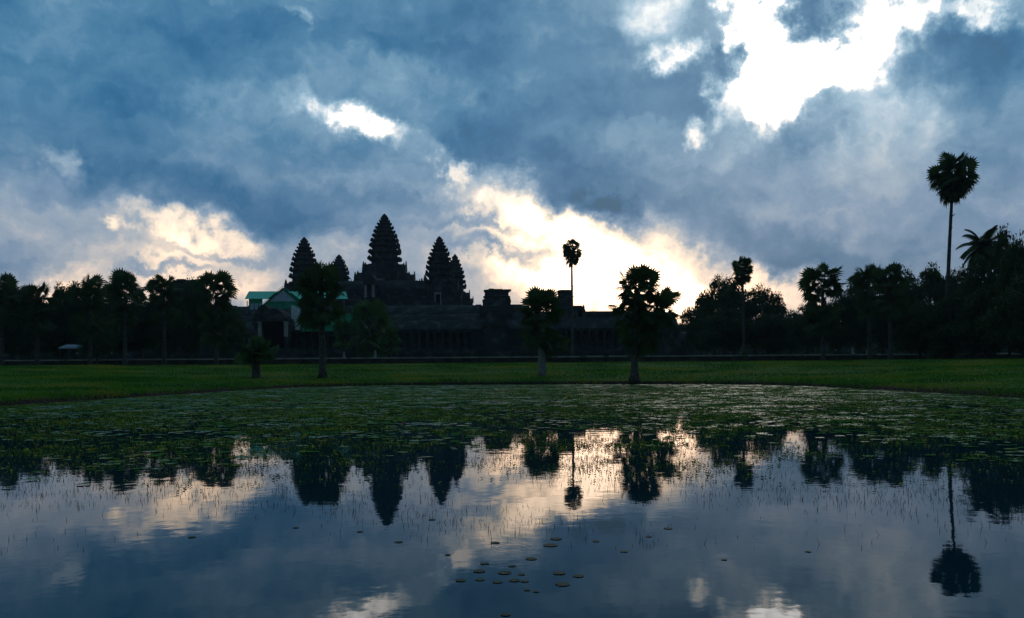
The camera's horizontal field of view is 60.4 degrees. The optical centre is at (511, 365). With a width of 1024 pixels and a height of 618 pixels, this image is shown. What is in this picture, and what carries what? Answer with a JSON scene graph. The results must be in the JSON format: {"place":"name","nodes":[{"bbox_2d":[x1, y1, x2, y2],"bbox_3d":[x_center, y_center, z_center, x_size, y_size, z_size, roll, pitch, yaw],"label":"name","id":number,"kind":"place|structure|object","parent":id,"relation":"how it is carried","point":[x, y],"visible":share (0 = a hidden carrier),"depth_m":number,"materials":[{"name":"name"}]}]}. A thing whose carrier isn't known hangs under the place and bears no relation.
{"place":"outdoors","nodes":[
{"label":"outdoors","id":0,"kind":"place"},
{"bbox_2d":[0,384,1023,617],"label":"pond water","id":1,"kind":"structure","parent":0,"point":[244,562],"depth_m":9.88,"materials":[{"name":"teal liquid"}]},
{"bbox_2d":[498,571,510,573],"bbox_3d":[-0.063,1.796,7.633,0.123,0.003,0.122,0,0,9],"label":"lily pad","id":2,"kind":"object","parent":1,"relation":"on","point":[502,572],"visible":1,"depth_m":7.63,"materials":[{"name":"green plant"}]},
{"bbox_2d":[0,384,1023,496],"bbox_3d":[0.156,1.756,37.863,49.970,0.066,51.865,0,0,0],"label":"pond weed","id":3,"kind":"object","parent":1,"relation":"on","point":[115,420],"visible":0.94,"depth_m":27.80,"materials":[{"name":"green plant"}]},
{"bbox_2d":[0,410,1023,552],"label":"water grass","id":4,"kind":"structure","parent":1,"relation":"on","point":[565,459],"depth_m":15.28,"materials":[{"name":"green plant"}]},
{"bbox_2d":[543,543,556,546],"bbox_3d":[0.384,1.792,8.785,0.147,0.004,0.144,0,0,21],"label":"lily pad","id":5,"kind":"object","parent":1,"relation":"on","point":[549,544],"visible":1,"depth_m":8.80,"materials":[{"name":"green plant"}]},
{"bbox_2d":[555,582,568,585],"bbox_3d":[0.415,1.792,7.214,0.122,0.003,0.120,0,0,-28],"label":"lily pad","id":6,"kind":"object","parent":1,"relation":"on","point":[563,584],"visible":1,"depth_m":7.21,"materials":[{"name":"green plant"}]},
{"bbox_2d":[0,354,1023,405],"bbox_3d":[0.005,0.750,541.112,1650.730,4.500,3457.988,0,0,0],"label":"ground","id":7,"kind":"structure","parent":0,"point":[22,401],"depth_m":82.43,"materials":[{"name":"green plant"}]},
{"bbox_2d":[0,272,27,365],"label":"sugar palm","id":8,"kind":"object","parent":7,"relation":"on","point":[9,289],"visible":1,"depth_m":127.82,"materials":[{"name":"green plant"}]},
{"bbox_2d":[3,282,42,359],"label":"broadleaf tree","id":9,"kind":"object","parent":7,"relation":"on","point":[7,350],"visible":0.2,"depth_m":159.27,"materials":[{"name":"green plant"}]},
{"bbox_2d":[14,282,61,364],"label":"sugar palm","id":10,"kind":"object","parent":7,"relation":"on","point":[30,297],"visible":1,"depth_m":132.67,"materials":[{"name":"green plant"}]},
{"bbox_2d":[6,294,69,359],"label":"broadleaf tree","id":11,"kind":"object","parent":7,"relation":"on","point":[23,338],"visible":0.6,"depth_m":158.61,"materials":[{"name":"green plant"}]},
{"bbox_2d":[43,280,76,359],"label":"broadleaf tree","id":12,"kind":"object","parent":7,"relation":"on","point":[68,309],"visible":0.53,"depth_m":161.25,"materials":[{"name":"green plant"}]},
{"bbox_2d":[59,344,87,359],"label":"canopy tent","id":13,"kind":"object","parent":7,"relation":"on","point":[70,346],"visible":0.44,"depth_m":154.34,"materials":[{"name":"white fabric"}]},
{"bbox_2d":[55,280,102,358],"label":"broadleaf tree","id":14,"kind":"object","parent":7,"relation":"on","point":[68,327],"visible":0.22,"depth_m":160.94,"materials":[{"name":"green plant"}]},
{"bbox_2d":[65,273,114,364],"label":"sugar palm","id":15,"kind":"object","parent":7,"relation":"on","point":[89,292],"visible":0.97,"depth_m":135.63,"materials":[{"name":"green plant"}]},
{"bbox_2d":[77,297,140,358],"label":"broadleaf tree","id":16,"kind":"object","parent":7,"relation":"on","point":[119,335],"visible":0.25,"depth_m":159.82,"materials":[{"name":"green plant"}]},
{"bbox_2d":[97,267,148,364],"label":"sugar palm","id":17,"kind":"object","parent":7,"relation":"on","point":[119,286],"visible":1,"depth_m":129.56,"materials":[{"name":"green plant"}]},
{"bbox_2d":[119,286,162,358],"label":"broadleaf tree","id":18,"kind":"object","parent":7,"relation":"on","point":[142,342],"visible":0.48,"depth_m":163.58,"materials":[{"name":"green plant"}]},
{"bbox_2d":[144,273,183,364],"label":"sugar palm","id":19,"kind":"object","parent":7,"relation":"on","point":[159,283],"visible":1,"depth_m":137.79,"materials":[{"name":"green plant"}]},
{"bbox_2d":[147,287,195,358],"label":"broadleaf tree","id":20,"kind":"object","parent":7,"relation":"on","point":[178,330],"visible":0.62,"depth_m":161.33,"materials":[{"name":"green plant"}]},
{"bbox_2d":[177,275,220,358],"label":"broadleaf tree","id":21,"kind":"object","parent":7,"relation":"on","point":[191,295],"visible":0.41,"depth_m":165.52,"materials":[{"name":"green plant"}]},
{"bbox_2d":[192,269,242,364],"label":"sugar palm","id":22,"kind":"object","parent":7,"relation":"on","point":[215,323],"visible":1,"depth_m":130.43,"materials":[{"name":"green plant"}]},
{"bbox_2d":[210,298,248,357],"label":"broadleaf tree","id":23,"kind":"object","parent":7,"relation":"on","point":[241,328],"visible":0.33,"depth_m":168.20,"materials":[{"name":"green plant"}]},
{"bbox_2d":[233,335,279,377],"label":"sugar palm","id":24,"kind":"object","parent":7,"relation":"on","point":[255,351],"visible":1,"depth_m":86.34,"materials":[{"name":"green plant"}]},
{"bbox_2d":[293,261,349,377],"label":"sugar palm","id":25,"kind":"object","parent":7,"relation":"on","point":[313,280],"visible":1,"depth_m":88.00,"materials":[{"name":"green plant"}]},
{"bbox_2d":[331,318,354,357],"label":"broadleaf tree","id":26,"kind":"object","parent":7,"relation":"on","point":[342,336],"visible":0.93,"depth_m":159.66,"materials":[{"name":"green plant"}]},
{"bbox_2d":[174,279,522,315],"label":"gallery","id":27,"kind":"object","parent":7,"relation":"on","point":[499,300],"visible":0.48,"depth_m":280.71,"materials":[{"name":"stone"}]},
{"bbox_2d":[4,290,693,359],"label":"gallery","id":28,"kind":"object","parent":7,"relation":"on","point":[490,334],"visible":0.44,"depth_m":225.80,"materials":[{"name":"stone"}]},
{"bbox_2d":[264,322,283,347],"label":"doorway","id":29,"kind":"structure","parent":28,"relation":"in","point":[275,333],"depth_m":218.42,"materials":[{"name":"black"}]},
{"bbox_2d":[245,286,352,330],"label":"restoration shelter","id":30,"kind":"object","parent":28,"relation":"on","point":[282,298],"visible":0.54,"depth_m":235.80,"materials":[{"name":"green fabric"}]},
{"bbox_2d":[347,297,394,357],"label":"tree","id":31,"kind":"object","parent":7,"relation":"on","point":[365,312],"visible":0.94,"depth_m":162.18,"materials":[{"name":"green plant"}]},
{"bbox_2d":[284,214,473,305],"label":"temple","id":32,"kind":"structure","parent":7,"relation":"on","point":[386,277],"depth_m":319.67,"materials":[{"name":"stone"}]},
{"bbox_2d":[377,324,401,356],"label":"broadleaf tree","id":33,"kind":"object","parent":7,"relation":"on","point":[391,340],"visible":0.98,"depth_m":156.50,"materials":[{"name":"green plant"}]},
{"bbox_2d":[4,350,1023,365],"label":"terrace wall","id":34,"kind":"structure","parent":7,"relation":"on","point":[778,356],"depth_m":150.00,"materials":[{"name":"stone"}]},
{"bbox_2d":[516,285,570,375],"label":"sugar palm","id":35,"kind":"object","parent":7,"relation":"on","point":[535,301],"visible":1,"depth_m":91.69,"materials":[{"name":"green plant"}]},
{"bbox_2d":[562,238,581,355],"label":"sugar palm","id":36,"kind":"object","parent":7,"relation":"on","point":[572,253],"visible":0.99,"depth_m":167.73,"materials":[{"name":"green plant"}]},
{"bbox_2d":[606,262,681,382],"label":"sugar palm","id":37,"kind":"object","parent":7,"relation":"on","point":[637,311],"visible":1,"depth_m":80.28,"materials":[{"name":"green plant"}]},
{"bbox_2d":[678,318,699,351],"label":"broadleaf tree","id":38,"kind":"object","parent":7,"relation":"on","point":[682,327],"visible":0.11,"depth_m":258.57,"materials":[{"name":"green plant"}]},
{"bbox_2d":[680,295,712,354],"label":"broadleaf tree","id":39,"kind":"object","parent":7,"relation":"on","point":[689,313],"visible":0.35,"depth_m":204.60,"materials":[{"name":"green plant"}]},
{"bbox_2d":[693,274,731,354],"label":"broadleaf tree","id":40,"kind":"object","parent":7,"relation":"on","point":[706,304],"visible":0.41,"depth_m":194.64,"materials":[{"name":"green plant"}]},
{"bbox_2d":[694,306,753,354],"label":"broadleaf tree","id":41,"kind":"object","parent":7,"relation":"on","point":[723,336],"visible":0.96,"depth_m":178.21,"materials":[{"name":"green plant"}]},
{"bbox_2d":[712,274,753,354],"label":"broadleaf tree","id":42,"kind":"object","parent":7,"relation":"on","point":[731,296],"visible":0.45,"depth_m":188.43,"materials":[{"name":"green plant"}]},
{"bbox_2d":[730,255,753,354],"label":"sugar palm","id":43,"kind":"object","parent":7,"relation":"on","point":[742,268],"visible":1,"depth_m":171.74,"materials":[{"name":"green plant"}]},
{"bbox_2d":[738,283,774,354],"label":"broadleaf tree","id":44,"kind":"object","parent":7,"relation":"on","point":[758,301],"visible":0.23,"depth_m":191.80,"materials":[{"name":"green plant"}]},
{"bbox_2d":[740,313,795,354],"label":"broadleaf tree","id":45,"kind":"object","parent":7,"relation":"on","point":[768,334],"visible":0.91,"depth_m":175.75,"materials":[{"name":"green plant"}]},
{"bbox_2d":[762,291,788,353],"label":"broadleaf tree","id":46,"kind":"object","parent":7,"relation":"on","point":[773,306],"visible":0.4,"depth_m":187.21,"materials":[{"name":"green plant"}]},
{"bbox_2d":[781,309,800,353],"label":"broadleaf tree","id":47,"kind":"object","parent":7,"relation":"on","point":[793,313],"visible":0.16,"depth_m":191.42,"materials":[{"name":"green plant"}]},
{"bbox_2d":[787,303,825,353],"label":"broadleaf tree","id":48,"kind":"object","parent":7,"relation":"on","point":[799,334],"visible":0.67,"depth_m":166.89,"materials":[{"name":"green plant"}]},
{"bbox_2d":[797,261,849,360],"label":"sugar palm","id":49,"kind":"object","parent":7,"relation":"on","point":[822,320],"visible":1,"depth_m":130.48,"materials":[{"name":"green plant"}]},
{"bbox_2d":[819,292,854,353],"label":"broadleaf tree","id":50,"kind":"object","parent":7,"relation":"on","point":[836,338],"visible":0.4,"depth_m":165.28,"materials":[{"name":"green plant"}]},
{"bbox_2d":[679,324,1017,354],"bbox_3d":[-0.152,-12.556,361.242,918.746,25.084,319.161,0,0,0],"label":"woodland","id":51,"kind":"object","parent":7,"relation":"on","point":[844,350],"visible":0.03,"depth_m":415.77,"materials":[{"name":"green plant"}]},
{"bbox_2d":[839,282,879,353],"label":"broadleaf tree","id":52,"kind":"object","parent":7,"relation":"on","point":[857,329],"visible":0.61,"depth_m":162.36,"materials":[{"name":"green plant"}]},
{"bbox_2d":[845,263,887,359],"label":"sugar palm","id":53,"kind":"object","parent":7,"relation":"on","point":[859,279],"visible":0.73,"depth_m":139.79,"materials":[{"name":"green plant"}]},
{"bbox_2d":[856,284,908,353],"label":"broadleaf tree","id":54,"kind":"object","parent":7,"relation":"on","point":[883,332],"visible":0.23,"depth_m":166.11,"materials":[{"name":"green plant"}]},
{"bbox_2d":[866,262,914,359],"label":"sugar palm","id":55,"kind":"object","parent":7,"relation":"on","point":[878,282],"visible":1,"depth_m":124.61,"materials":[{"name":"green plant"}]},
{"bbox_2d":[892,265,927,353],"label":"broadleaf tree","id":56,"kind":"object","parent":7,"relation":"on","point":[913,278],"visible":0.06,"depth_m":162.19,"materials":[{"name":"green plant"}]},
{"bbox_2d":[892,297,944,358],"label":"broadleaf tree","id":57,"kind":"object","parent":7,"relation":"on","point":[907,335],"visible":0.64,"depth_m":127.16,"materials":[{"name":"green plant"}]},
{"bbox_2d":[918,269,941,358],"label":"sugar palm","id":58,"kind":"object","parent":7,"relation":"on","point":[930,278],"visible":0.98,"depth_m":138.77,"materials":[{"name":"green plant"}]},
{"bbox_2d":[907,262,953,321],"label":"broadleaf tree","id":59,"kind":"object","parent":7,"relation":"on","point":[940,290],"visible":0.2,"depth_m":159.44,"materials":[{"name":"green plant"}]},
{"bbox_2d":[926,152,980,358],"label":"sugar palm","id":60,"kind":"object","parent":7,"relation":"on","point":[956,185],"visible":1,"depth_m":123.71,"materials":[{"name":"green plant"}]},
{"bbox_2d":[939,267,968,295],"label":"broadleaf tree","id":61,"kind":"object","parent":7,"relation":"on","point":[954,281],"visible":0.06,"depth_m":159.08,"materials":[{"name":"green plant"}]},
{"bbox_2d":[949,257,994,358],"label":"broadleaf tree","id":62,"kind":"object","parent":7,"relation":"on","point":[965,290],"visible":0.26,"depth_m":130.19,"materials":[{"name":"green plant"}]},
{"bbox_2d":[956,225,1008,358],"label":"coconut palm","id":63,"kind":"object","parent":7,"relation":"on","point":[982,244],"visible":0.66,"depth_m":135.17,"materials":[{"name":"green plant"}]},
{"bbox_2d":[964,252,1001,357],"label":"broadleaf tree","id":64,"kind":"object","parent":7,"relation":"on","point":[984,282],"visible":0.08,"depth_m":129.81,"materials":[{"name":"green plant"}]},
{"bbox_2d":[950,283,1019,358],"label":"broadleaf tree","id":65,"kind":"object","parent":7,"relation":"on","point":[978,344],"visible":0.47,"depth_m":115.71,"materials":[{"name":"green plant"}]},
{"bbox_2d":[980,271,1023,356],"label":"broadleaf tree","id":66,"kind":"object","parent":7,"relation":"on","point":[1010,327],"visible":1,"depth_m":103.85,"materials":[{"name":"green plant"}]},
{"bbox_2d":[987,223,1020,358],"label":"broadleaf tree","id":67,"kind":"object","parent":7,"relation":"on","point":[1001,242],"visible":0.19,"depth_m":117.80,"materials":[{"name":"green plant"}]},
{"bbox_2d":[991,229,1023,318],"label":"broadleaf tree","id":68,"kind":"object","parent":7,"relation":"on","point":[1013,257],"visible":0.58,"depth_m":112.83,"materials":[{"name":"green plant"}]},
{"bbox_2d":[0,0,1023,323],"label":"sky","id":69,"kind":"structure","parent":0,"point":[683,139],"materials":[{"name":"blue"}]}
]}

